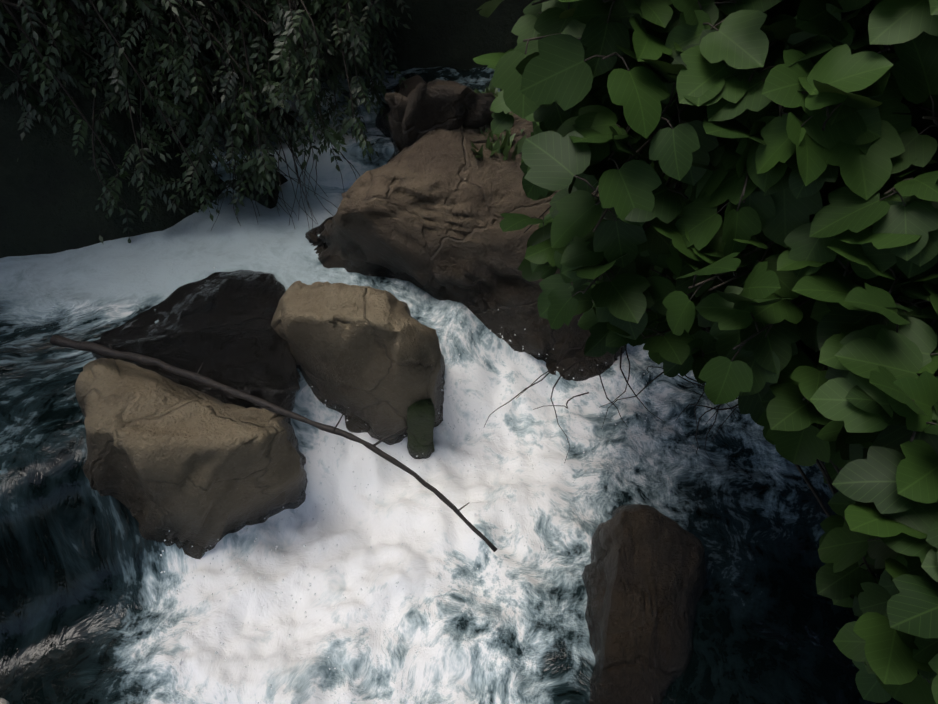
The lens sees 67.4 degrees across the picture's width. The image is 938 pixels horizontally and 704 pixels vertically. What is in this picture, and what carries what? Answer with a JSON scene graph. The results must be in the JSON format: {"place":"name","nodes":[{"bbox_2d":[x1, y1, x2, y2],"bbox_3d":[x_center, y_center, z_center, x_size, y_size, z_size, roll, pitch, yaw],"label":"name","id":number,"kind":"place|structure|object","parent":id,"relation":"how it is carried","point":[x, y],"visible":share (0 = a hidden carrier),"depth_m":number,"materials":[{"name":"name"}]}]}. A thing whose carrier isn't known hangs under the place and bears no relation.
{"place":"outdoors","nodes":[
{"label":"outdoors","id":0,"kind":"place"},
{"bbox_2d":[0,698,8,703],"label":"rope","id":1,"kind":"object","parent":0,"point":[3,701],"visible":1,"depth_m":0.81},
{"bbox_2d":[0,0,533,257],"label":"river bank","id":2,"kind":"structure","parent":0,"point":[51,187],"depth_m":6.16,"materials":[{"name":"black soil"}]},
{"bbox_2d":[0,0,411,242],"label":"riverside tree","id":3,"kind":"object","parent":2,"relation":"on","point":[283,28],"depth_m":5.75,"materials":[{"name":"green plant"}]},
{"bbox_2d":[0,67,918,703],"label":"river water","id":4,"kind":"structure","parent":0,"point":[88,603],"depth_m":4.70,"materials":[{"name":"white liquid"}]},
{"bbox_2d":[75,358,307,558],"bbox_3d":[-1.989,0.829,4.984,1.874,1.950,1.416,1,38,1],"label":"boulder","id":5,"kind":"object","parent":4,"relation":"in","point":[201,473],"visible":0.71,"depth_m":4.20,"materials":[{"name":"brown stone"}]},
{"bbox_2d":[50,335,496,551],"bbox_3d":[-1.235,0.389,4.038,3.089,0.548,0.269,14,40,18],"label":"dead branch","id":6,"kind":"object","parent":5,"relation":"on","point":[61,341],"visible":1,"depth_m":3.82,"materials":[{"name":"brown wood"}]},
{"bbox_2d":[91,270,300,416],"bbox_3d":[-1.915,-0.001,5.366,1.607,0.897,1.601,1,38,1],"label":"boulder","id":7,"kind":"object","parent":4,"relation":"on","point":[219,327],"visible":0.56,"depth_m":4.90,"materials":[{"name":"black stone"}]},
{"bbox_2d":[271,281,444,444],"bbox_3d":[-0.829,0.012,5.385,1.370,1.753,1.452,1,38,1],"label":"boulder","id":8,"kind":"object","parent":4,"relation":"in","point":[371,358],"visible":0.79,"depth_m":4.65,"materials":[{"name":"brown stone"}]},
{"bbox_2d":[406,398,434,458],"bbox_3d":[-0.410,0.636,5.578,0.219,1.143,0.734,-8,39,-10],"label":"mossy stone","id":9,"kind":"object","parent":8,"relation":"attached to","point":[420,420],"visible":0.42,"depth_m":5.14,"materials":[{"name":"green stone"}]},
{"bbox_2d":[160,113,680,703],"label":"spray droplets","id":10,"kind":"object","parent":4,"relation":"on","point":[410,499],"visible":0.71,"depth_m":4.99,"materials":[{"name":"white liquid"}]},
{"bbox_2d":[473,0,937,703],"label":"leafy bush","id":11,"kind":"object","parent":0,"point":[721,140],"depth_m":1.70,"materials":[{"name":"green plant"}]},
{"bbox_2d":[484,334,738,474],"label":"bare twigs","id":12,"kind":"object","parent":11,"relation":"attached to","point":[626,380],"visible":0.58,"depth_m":3.57,"materials":[{"name":"brown wood"}]},
{"bbox_3d":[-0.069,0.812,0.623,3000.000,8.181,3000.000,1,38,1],"label":"terrain","id":13,"kind":"structure","parent":0,"visible":0},
{"bbox_2d":[305,111,626,380],"bbox_3d":[0.625,-1.874,7.605,3.128,2.590,5.444,13,40,16],"label":"boulder","id":14,"kind":"object","parent":13,"relation":"on","point":[425,211],"visible":0.38,"depth_m":5.49,"materials":[{"name":"brown stone"}]},
{"bbox_2d":[375,75,494,162],"bbox_3d":[-0.284,-2.381,7.356,1.479,2.103,4.074,1,38,1],"label":"boulder","id":15,"kind":"object","parent":14,"relation":"on","point":[417,108],"visible":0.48,"depth_m":5.40,"materials":[{"name":"brown stone"}]},
{"bbox_2d":[471,77,525,160],"bbox_3d":[0.176,-1.851,5.626,0.728,0.435,0.919,1,38,1],"label":"plant","id":16,"kind":"object","parent":14,"relation":"on","point":[506,143],"visible":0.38,"depth_m":5.50,"materials":[{"name":"green plant"}]},
{"bbox_2d":[581,504,707,703],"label":"boulder","id":17,"kind":"object","parent":13,"relation":"on","point":[644,575],"visible":0.92,"depth_m":4.18,"materials":[{"name":"brown stone"}]}
]}

